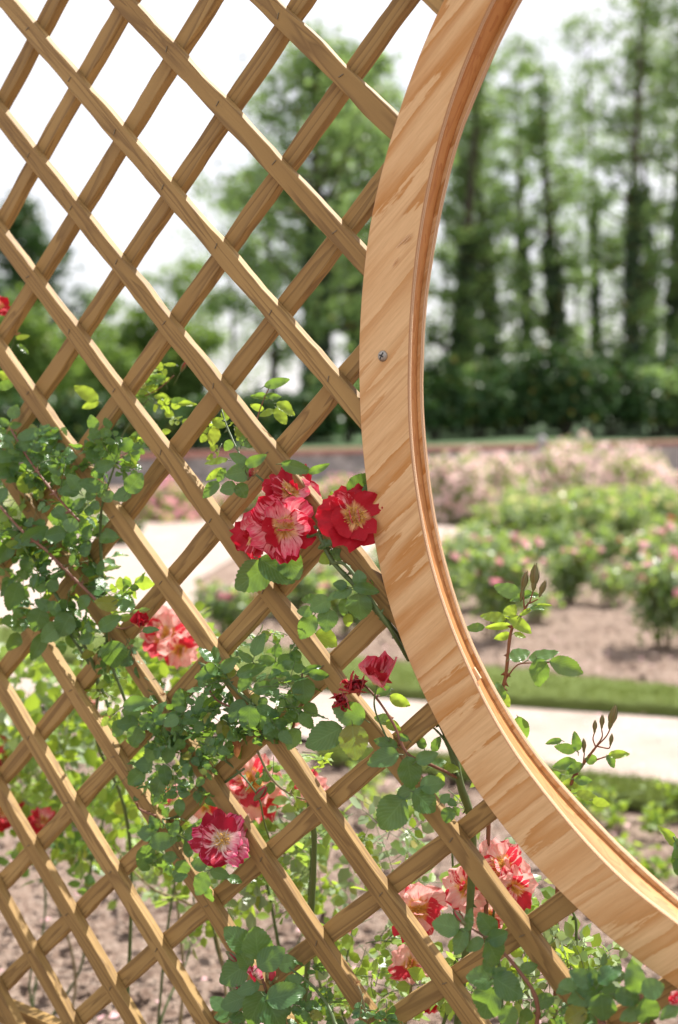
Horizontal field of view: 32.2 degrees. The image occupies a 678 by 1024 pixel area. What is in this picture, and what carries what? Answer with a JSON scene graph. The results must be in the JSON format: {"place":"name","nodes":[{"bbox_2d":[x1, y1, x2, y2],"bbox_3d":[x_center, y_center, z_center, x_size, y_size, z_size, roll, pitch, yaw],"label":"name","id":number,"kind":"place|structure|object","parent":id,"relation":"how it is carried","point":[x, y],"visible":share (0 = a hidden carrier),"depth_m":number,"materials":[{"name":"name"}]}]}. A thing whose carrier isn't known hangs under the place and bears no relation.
{"place":"outdoors","nodes":[
{"label":"outdoors","id":0,"kind":"place"},
{"bbox_2d":[0,518,493,632],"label":"gravel court","id":1,"kind":"object","parent":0,"point":[169,542],"visible":0.11,"depth_m":13.68,"materials":[{"name":"beige gravel"}]},
{"bbox_2d":[0,479,677,1023],"bbox_3d":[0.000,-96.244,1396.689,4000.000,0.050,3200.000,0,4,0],"label":"ground","id":2,"kind":"structure","parent":0,"point":[226,573],"depth_m":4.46,"materials":[{"name":"soil"}]},
{"bbox_2d":[0,642,164,1015],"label":"rose bush","id":3,"kind":"object","parent":2,"relation":"on","point":[40,816],"visible":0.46,"depth_m":2.67,"materials":[{"name":"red plant"}]},
{"bbox_2d":[0,296,239,1023],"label":"climbing rose","id":4,"kind":"object","parent":2,"relation":"on","point":[39,471],"visible":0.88,"depth_m":2.01,"materials":[{"name":"green plant"}]},
{"bbox_2d":[47,601,255,1023],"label":"rose bush","id":5,"kind":"object","parent":2,"relation":"on","point":[171,643],"visible":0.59,"depth_m":2.39,"materials":[{"name":"pink plant"}]},
{"bbox_2d":[134,474,216,523],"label":"flowering shrub","id":6,"kind":"object","parent":2,"relation":"on","point":[164,501],"visible":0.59,"depth_m":19.06,"materials":[{"name":"pink plant"}]},
{"bbox_2d":[110,624,333,1021],"bbox_3d":[-0.173,0.794,1.890,0.320,1.254,0.412,-2,4,-22],"label":"climbing rose","id":7,"kind":"object","parent":2,"relation":"on","point":[218,841],"visible":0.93,"depth_m":1.84,"materials":[{"name":"green plant"}]},
{"bbox_2d":[93,722,357,1023],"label":"rose bush","id":8,"kind":"object","parent":2,"relation":"on","point":[272,803],"visible":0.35,"depth_m":2.17,"materials":[{"name":"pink plant"}]},
{"bbox_2d":[190,577,270,633],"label":"rose bush","id":9,"kind":"object","parent":2,"relation":"on","point":[231,604],"visible":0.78,"depth_m":8.63,"materials":[{"name":"green plant"}]},
{"bbox_2d":[107,820,365,1023],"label":"rose bush","id":10,"kind":"object","parent":2,"relation":"on","point":[149,877],"visible":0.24,"depth_m":2.51,"materials":[{"name":"green plant"}]},
{"bbox_2d":[268,570,326,615],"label":"rose bush","id":11,"kind":"object","parent":2,"relation":"on","point":[308,584],"visible":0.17,"depth_m":9.45,"materials":[{"name":"green plant"}]},
{"bbox_2d":[210,926,403,1023],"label":"shrub rose","id":12,"kind":"object","parent":2,"relation":"on","point":[272,1004],"visible":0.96,"depth_m":1.75,"materials":[{"name":"green plant"}]},
{"bbox_2d":[316,470,360,498],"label":"flowering shrub","id":13,"kind":"object","parent":2,"relation":"on","point":[333,485],"visible":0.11,"depth_m":20.36,"materials":[{"name":"pink plant"}]},
{"bbox_2d":[0,0,677,1023],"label":"garden trellis","id":14,"kind":"object","parent":2,"relation":"on","point":[592,868],"visible":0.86,"depth_m":1.75,"materials":[{"name":"brown wood"}]},
{"bbox_2d":[0,624,677,717],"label":"turf strip","id":15,"kind":"object","parent":2,"relation":"on","point":[647,707],"visible":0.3,"depth_m":6.48,"materials":[{"name":"green plant"}]},
{"bbox_2d":[0,440,677,487],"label":"garden wall","id":16,"kind":"structure","parent":2,"relation":"on","point":[349,461],"depth_m":34.15,"materials":[{"name":"stone"}]},
{"bbox_2d":[203,377,476,1023],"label":"climbing rose","id":17,"kind":"object","parent":2,"relation":"on","point":[276,525],"visible":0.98,"depth_m":1.68,"materials":[{"name":"green plant"}]},
{"bbox_2d":[318,576,376,633],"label":"rose bush","id":18,"kind":"object","parent":2,"relation":"on","point":[327,588],"visible":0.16,"depth_m":8.64,"materials":[{"name":"green plant"}]},
{"bbox_2d":[287,783,509,1023],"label":"rose bush","id":19,"kind":"object","parent":2,"relation":"on","point":[401,965],"visible":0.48,"depth_m":1.94,"materials":[{"name":"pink plant"}]},
{"bbox_2d":[442,537,477,613],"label":"rose bush","id":20,"kind":"object","parent":2,"relation":"on","point":[455,580],"visible":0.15,"depth_m":9.34,"materials":[{"name":"green plant"}]},
{"bbox_2d":[428,450,498,525],"bbox_3d":[1.879,-0.366,19.033,1.412,1.266,1.444,0,4,0],"label":"flowering shrub","id":21,"kind":"object","parent":2,"relation":"on","point":[454,490],"visible":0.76,"depth_m":18.66,"materials":[{"name":"pink plant"}]},
{"bbox_2d":[440,528,488,575],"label":"rose bush","id":22,"kind":"object","parent":2,"relation":"on","point":[449,546],"visible":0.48,"depth_m":11.37,"materials":[{"name":"green plant"}]},
{"bbox_2d":[444,519,502,548],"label":"rose bush","id":23,"kind":"object","parent":2,"relation":"on","point":[480,526],"visible":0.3,"depth_m":14.08,"materials":[{"name":"green plant"}]},
{"bbox_2d":[432,908,540,1023],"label":"shrub rose","id":24,"kind":"object","parent":2,"relation":"on","point":[485,976],"visible":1,"depth_m":1.52,"materials":[{"name":"green plant"}]},
{"bbox_2d":[456,529,535,640],"bbox_3d":[1.149,0.526,8.553,0.592,0.817,0.581,3,5,41],"label":"rose bush","id":25,"kind":"object","parent":2,"relation":"on","point":[493,566],"visible":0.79,"depth_m":8.46,"materials":[{"name":"green plant"}]},
{"bbox_2d":[452,450,542,515],"bbox_3d":[2.751,-0.498,21.150,1.853,1.251,1.548,0,4,0],"label":"flowering shrub","id":26,"kind":"object","parent":2,"relation":"on","point":[502,467],"visible":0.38,"depth_m":20.82,"materials":[{"name":"pink plant"}]},
{"bbox_2d":[470,492,533,537],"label":"rose bush","id":27,"kind":"object","parent":2,"relation":"on","point":[504,519],"visible":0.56,"depth_m":14.65,"materials":[{"name":"green plant"}]},
{"bbox_2d":[474,525,545,578],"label":"rose bush","id":28,"kind":"object","parent":2,"relation":"on","point":[531,554],"visible":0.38,"depth_m":11.16,"materials":[{"name":"green plant"}]},
{"bbox_2d":[467,563,582,942],"bbox_3d":[0.262,0.739,1.772,0.188,1.339,0.066,4,6,44],"label":"rose shoot","id":29,"kind":"object","parent":2,"relation":"on","point":[539,670],"visible":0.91,"depth_m":1.71,"materials":[{"name":"green plant"}]},
{"bbox_2d":[492,479,558,531],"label":"rose bush","id":30,"kind":"object","parent":2,"relation":"on","point":[511,491],"visible":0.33,"depth_m":17.30,"materials":[{"name":"green plant"}]},
{"bbox_2d":[495,436,579,499],"bbox_3d":[3.843,-0.750,22.970,1.910,1.472,1.918,0,4,-6],"label":"flowering shrub","id":31,"kind":"object","parent":2,"relation":"on","point":[533,460],"visible":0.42,"depth_m":22.51,"materials":[{"name":"pink plant"}]},
{"bbox_2d":[515,592,565,622],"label":"rose bush","id":32,"kind":"object","parent":2,"relation":"on","point":[537,612],"visible":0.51,"depth_m":9.23,"materials":[{"name":"green plant"}]},
{"bbox_2d":[442,832,641,1023],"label":"rose bush","id":33,"kind":"object","parent":2,"relation":"on","point":[510,867],"visible":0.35,"depth_m":1.75,"materials":[{"name":"pink plant"}]},
{"bbox_2d":[509,497,577,537],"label":"rose bush","id":34,"kind":"object","parent":2,"relation":"on","point":[547,513],"visible":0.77,"depth_m":14.07,"materials":[{"name":"green plant"}]},
{"bbox_2d":[519,523,583,559],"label":"rose bush","id":35,"kind":"object","parent":2,"relation":"on","point":[552,541],"visible":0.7,"depth_m":13.46,"materials":[{"name":"green plant"}]},
{"bbox_2d":[535,481,606,526],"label":"rose bush","id":36,"kind":"object","parent":2,"relation":"on","point":[563,492],"visible":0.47,"depth_m":17.18,"materials":[{"name":"green plant"}]},
{"bbox_2d":[537,531,606,603],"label":"rose bush","id":37,"kind":"object","parent":2,"relation":"on","point":[566,572],"visible":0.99,"depth_m":10.18,"materials":[{"name":"green plant"}]},
{"bbox_2d":[515,704,629,1017],"bbox_3d":[0.332,0.840,1.768,0.167,1.138,0.127,0,4,0],"label":"rose shoot","id":38,"kind":"object","parent":2,"relation":"on","point":[573,766],"visible":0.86,"depth_m":1.71,"materials":[{"name":"green plant"}]},
{"bbox_2d":[541,431,631,505],"bbox_3d":[4.795,-0.799,22.995,1.924,1.582,2.160,-4,5,-42],"label":"flowering shrub","id":39,"kind":"object","parent":2,"relation":"on","point":[592,471],"visible":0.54,"depth_m":22.55,"materials":[{"name":"pink plant"}]},
{"bbox_2d":[557,486,624,542],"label":"rose bush","id":40,"kind":"object","parent":2,"relation":"on","point":[585,517],"visible":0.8,"depth_m":14.46,"materials":[{"name":"green plant"}]},
{"bbox_2d":[566,774,630,831],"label":"weed","id":41,"kind":"object","parent":2,"relation":"on","point":[614,818],"visible":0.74,"depth_m":4.46,"materials":[{"name":"green plant"}]},
{"bbox_2d":[531,953,677,1023],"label":"shrub rose","id":42,"kind":"object","parent":2,"relation":"on","point":[590,997],"visible":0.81,"depth_m":1.42,"materials":[{"name":"green plant"}]},
{"bbox_2d":[577,522,635,563],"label":"rose bush","id":43,"kind":"object","parent":2,"relation":"on","point":[612,549],"visible":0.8,"depth_m":13.14,"materials":[{"name":"green plant"}]},
{"bbox_2d":[585,555,636,603],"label":"rose bush","id":44,"kind":"object","parent":2,"relation":"on","point":[614,581],"visible":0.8,"depth_m":10.21,"materials":[{"name":"green plant"}]},
{"bbox_2d":[593,482,647,522],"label":"rose bush","id":45,"kind":"object","parent":2,"relation":"on","point":[629,492],"visible":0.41,"depth_m":17.89,"materials":[{"name":"green plant"}]},
{"bbox_2d":[582,447,671,505],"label":"flowering shrub","id":46,"kind":"object","parent":2,"relation":"on","point":[642,473],"visible":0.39,"depth_m":22.61,"materials":[{"name":"pink plant"}]},
{"bbox_2d":[605,488,655,540],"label":"rose bush","id":47,"kind":"object","parent":2,"relation":"on","point":[630,522],"visible":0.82,"depth_m":15.43,"materials":[{"name":"green plant"}]},
{"bbox_2d":[607,441,671,484],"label":"flowering shrub","id":48,"kind":"object","parent":2,"relation":"on","point":[647,455],"visible":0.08,"depth_m":29.96,"materials":[{"name":"pink plant"}]},
{"bbox_2d":[612,538,677,649],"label":"rose bush","id":49,"kind":"object","parent":2,"relation":"on","point":[654,591],"visible":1,"depth_m":8.10,"materials":[{"name":"green plant"}]},
{"bbox_2d":[620,521,676,582],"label":"rose bush","id":50,"kind":"object","parent":2,"relation":"on","point":[634,552],"visible":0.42,"depth_m":11.51,"materials":[{"name":"green plant"}]},
{"bbox_2d":[628,848,676,884],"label":"weed","id":51,"kind":"object","parent":2,"relation":"on","point":[660,863],"visible":0.52,"depth_m":3.86,"materials":[{"name":"green plant"}]},
{"bbox_2d":[637,799,677,836],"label":"weed","id":52,"kind":"object","parent":2,"relation":"on","point":[651,824],"visible":0.95,"depth_m":4.38,"materials":[{"name":"green plant"}]},
{"bbox_2d":[637,487,677,529],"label":"rose bush","id":53,"kind":"object","parent":2,"relation":"on","point":[664,506],"visible":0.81,"depth_m":15.93,"materials":[{"name":"green plant"}]},
{"bbox_2d":[644,470,677,498],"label":"flowering shrub","id":54,"kind":"object","parent":2,"relation":"on","point":[665,477],"visible":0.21,"depth_m":21.56,"materials":[{"name":"pink plant"}]},
{"bbox_2d":[646,509,677,547],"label":"rose bush","id":55,"kind":"object","parent":2,"relation":"on","point":[662,524],"visible":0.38,"depth_m":13.54,"materials":[{"name":"green plant"}]},
{"bbox_2d":[658,826,677,874],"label":"rose shoot","id":56,"kind":"object","parent":2,"relation":"on","point":[670,837],"visible":1,"depth_m":1.67,"materials":[{"name":"green plant"}]},
{"bbox_2d":[0,0,677,396],"label":"sky","id":57,"kind":"structure","parent":0,"point":[238,28],"materials":[{"name":"white"}]},
{"bbox_2d":[11,664,677,783],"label":"garden path","id":58,"kind":"structure","parent":0,"point":[641,742],"depth_m":5.81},
{"bbox_2d":[52,419,677,452],"bbox_3d":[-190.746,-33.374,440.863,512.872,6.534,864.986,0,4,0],"label":"lawn bank","id":59,"kind":"structure","parent":0,"point":[531,436],"depth_m":44.24,"materials":[{"name":"green plant"}]},
{"bbox_2d":[0,391,66,428],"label":"shrub","id":60,"kind":"object","parent":59,"relation":"on","point":[16,399],"visible":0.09,"depth_m":32.21,"materials":[{"name":"green plant"}]},
{"bbox_2d":[0,284,87,399],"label":"shrub","id":61,"kind":"object","parent":59,"relation":"on","point":[36,361],"visible":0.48,"depth_m":48.91,"materials":[{"name":"green plant"}]},
{"bbox_2d":[0,189,94,339],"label":"dark tree","id":62,"kind":"object","parent":59,"relation":"on","point":[28,230],"visible":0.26,"depth_m":64.87,"materials":[{"name":"green plant"}]},
{"bbox_2d":[37,320,107,396],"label":"shrub","id":63,"kind":"object","parent":59,"relation":"on","point":[99,337],"visible":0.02,"depth_m":52.93,"materials":[{"name":"green plant"}]},
{"bbox_2d":[47,385,125,444],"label":"shrub","id":64,"kind":"object","parent":59,"relation":"on","point":[73,414],"visible":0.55,"depth_m":32.34,"materials":[{"name":"green plant"}]},
{"bbox_2d":[72,285,132,348],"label":"pale tree","id":65,"kind":"object","parent":59,"relation":"on","point":[112,312],"visible":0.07,"depth_m":72.99,"materials":[{"name":"green plant"}]},
{"bbox_2d":[67,339,158,406],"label":"shrub","id":66,"kind":"object","parent":59,"relation":"on","point":[121,366],"visible":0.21,"depth_m":45.27,"materials":[{"name":"green plant"}]},
{"bbox_2d":[109,299,157,363],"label":"shrub","id":67,"kind":"object","parent":59,"relation":"on","point":[124,339],"visible":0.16,"depth_m":51.27,"materials":[{"name":"green plant"}]},
{"bbox_2d":[114,404,174,452],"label":"shrub","id":68,"kind":"object","parent":59,"relation":"on","point":[158,416],"visible":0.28,"depth_m":33.24,"materials":[{"name":"green plant"}]},
{"bbox_2d":[141,321,213,409],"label":"shrub","id":69,"kind":"object","parent":59,"relation":"on","point":[188,383],"visible":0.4,"depth_m":46.88,"materials":[{"name":"green plant"}]},
{"bbox_2d":[142,248,236,391],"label":"pale tree","id":70,"kind":"object","parent":59,"relation":"on","point":[212,340],"visible":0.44,"depth_m":68.79,"materials":[{"name":"green plant"}]},
{"bbox_2d":[158,396,225,449],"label":"shrub","id":71,"kind":"object","parent":59,"relation":"on","point":[184,412],"visible":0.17,"depth_m":34.53,"materials":[{"name":"green plant"}]},
{"bbox_2d":[158,201,293,393],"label":"pale tree","id":72,"kind":"object","parent":59,"relation":"on","point":[232,329],"visible":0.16,"depth_m":79.06,"materials":[{"name":"green plant"}]},
{"bbox_2d":[189,390,276,448],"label":"shrub","id":73,"kind":"object","parent":59,"relation":"on","point":[248,401],"visible":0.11,"depth_m":35.48,"materials":[{"name":"green plant"}]},
{"bbox_2d":[180,140,343,391],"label":"broadleaf tree","id":74,"kind":"object","parent":59,"relation":"on","point":[274,356],"visible":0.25,"depth_m":54.85,"materials":[{"name":"green plant"}]},
{"bbox_2d":[240,384,291,437],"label":"shrub","id":75,"kind":"object","parent":59,"relation":"on","point":[274,430],"visible":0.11,"depth_m":39.05,"materials":[{"name":"green plant"}]},
{"bbox_2d":[268,385,345,443],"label":"shrub","id":76,"kind":"object","parent":59,"relation":"on","point":[333,422],"visible":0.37,"depth_m":39.28,"materials":[{"name":"green plant"}]},
{"bbox_2d":[178,17,458,438],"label":"broadleaf tree","id":77,"kind":"object","parent":59,"relation":"on","point":[321,306],"visible":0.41,"depth_m":44.69,"materials":[{"name":"green plant"}]},
{"bbox_2d":[300,360,359,441],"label":"shrub","id":78,"kind":"object","parent":59,"relation":"on","point":[315,381],"visible":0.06,"depth_m":41.40,"materials":[{"name":"green plant"}]},
{"bbox_2d":[292,38,404,432],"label":"broadleaf tree","id":79,"kind":"object","parent":59,"relation":"on","point":[383,68],"visible":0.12,"depth_m":52.70,"materials":[{"name":"green plant"}]},
{"bbox_2d":[344,373,439,429],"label":"shrub","id":80,"kind":"object","parent":59,"relation":"on","point":[429,403],"visible":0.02,"depth_m":42.38,"materials":[{"name":"green plant"}]},
{"bbox_2d":[350,78,436,360],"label":"tall tree","id":81,"kind":"object","parent":59,"relation":"on","point":[391,88],"depth_m":58.48,"materials":[{"name":"green plant"}]},
{"bbox_2d":[424,352,481,439],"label":"shrub","id":82,"kind":"object","parent":59,"relation":"on","point":[449,393],"visible":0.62,"depth_m":43.22,"materials":[{"name":"green plant"}]},
{"bbox_2d":[424,109,513,368],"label":"pale tree","id":83,"kind":"object","parent":59,"relation":"on","point":[437,309],"visible":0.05,"depth_m":83.01,"materials":[{"name":"green plant"}]},
{"bbox_2d":[424,50,529,430],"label":"tall tree","id":84,"kind":"object","parent":59,"relation":"on","point":[462,294],"visible":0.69,"depth_m":56.92,"materials":[{"name":"green plant"}]},
{"bbox_2d":[437,364,526,437],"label":"shrub","id":85,"kind":"object","parent":59,"relation":"on","point":[496,404],"visible":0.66,"depth_m":43.98,"materials":[{"name":"green plant"}]},
{"bbox_2d":[428,74,539,371],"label":"tall tree","id":86,"kind":"object","parent":59,"relation":"on","point":[495,150],"visible":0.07,"depth_m":68.51,"materials":[{"name":"green plant"}]},
{"bbox_2d":[441,67,528,429],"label":"tall tree","id":87,"kind":"object","parent":59,"relation":"on","point":[496,350],"visible":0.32,"depth_m":58.91,"materials":[{"name":"green plant"}]},
{"bbox_2d":[477,354,571,435],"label":"shrub","id":88,"kind":"object","parent":59,"relation":"on","point":[522,380],"visible":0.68,"depth_m":45.09,"materials":[{"name":"green plant"}]},
{"bbox_2d":[473,24,577,427],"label":"tall tree","id":89,"kind":"object","parent":59,"relation":"on","point":[526,335],"visible":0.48,"depth_m":62.93,"materials":[{"name":"green plant"}]},
{"bbox_2d":[440,88,611,362],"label":"pale tree","id":90,"kind":"object","parent":59,"relation":"on","point":[516,246],"visible":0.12,"depth_m":86.47,"materials":[{"name":"green plant"}]},
{"bbox_2d":[506,56,607,429],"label":"tall tree","id":91,"kind":"object","parent":59,"relation":"on","point":[553,318],"visible":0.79,"depth_m":57.82,"materials":[{"name":"green plant"}]},
{"bbox_2d":[517,338,622,436],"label":"shrub","id":92,"kind":"object","parent":59,"relation":"on","point":[571,379],"visible":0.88,"depth_m":44.92,"materials":[{"name":"green plant"}]},
{"bbox_2d":[528,341,644,433],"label":"shrub","id":93,"kind":"object","parent":59,"relation":"on","point":[601,347],"visible":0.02,"depth_m":52.00,"materials":[{"name":"green plant"}]},
{"bbox_2d":[506,66,667,352],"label":"pale tree","id":94,"kind":"object","parent":59,"relation":"on","point":[570,300],"visible":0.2,"depth_m":84.43,"materials":[{"name":"green plant"}]},
{"bbox_2d":[532,0,656,426],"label":"tall tree","id":95,"kind":"object","parent":59,"relation":"on","point":[594,296],"visible":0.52,"depth_m":70.53,"materials":[{"name":"green plant"}]},
{"bbox_2d":[558,0,677,425],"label":"tall tree","id":96,"kind":"object","parent":59,"relation":"on","point":[650,235],"visible":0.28,"depth_m":70.82,"materials":[{"name":"green plant"}]},
{"bbox_2d":[562,351,675,436],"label":"shrub","id":97,"kind":"object","parent":59,"relation":"on","point":[631,392],"visible":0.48,"depth_m":45.92,"materials":[{"name":"green plant"}]},
{"bbox_2d":[565,0,677,431],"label":"tall tree","id":98,"kind":"object","parent":59,"relation":"on","point":[636,291],"visible":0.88,"depth_m":55.80,"materials":[{"name":"green plant"}]},
{"bbox_2d":[596,32,676,354],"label":"pale tree","id":99,"kind":"object","parent":59,"relation":"on","point":[662,188],"visible":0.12,"depth_m":82.89,"materials":[{"name":"green plant"}]},
{"bbox_2d":[604,0,677,432],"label":"tall tree","id":100,"kind":"object","parent":59,"relation":"on","point":[670,297],"visible":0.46,"depth_m":59.08,"materials":[{"name":"green plant"}]},
{"bbox_2d":[608,364,677,436],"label":"shrub","id":101,"kind":"object","parent":59,"relation":"on","point":[665,378],"visible":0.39,"depth_m":46.86,"materials":[{"name":"green plant"}]},
{"bbox_2d":[627,338,677,433],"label":"shrub","id":102,"kind":"object","parent":59,"relation":"on","point":[659,361],"visible":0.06,"depth_m":50.99,"materials":[{"name":"green plant"}]},
{"bbox_2d":[640,0,677,352],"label":"tall tree","id":103,"kind":"object","parent":59,"relation":"on","point":[673,219],"visible":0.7,"depth_m":57.38,"materials":[{"name":"green plant"}]},
{"bbox_2d":[316,743,677,815],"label":"grass","id":104,"kind":"structure","parent":0,"point":[605,774],"depth_m":4.88,"materials":[{"name":"green plant"}]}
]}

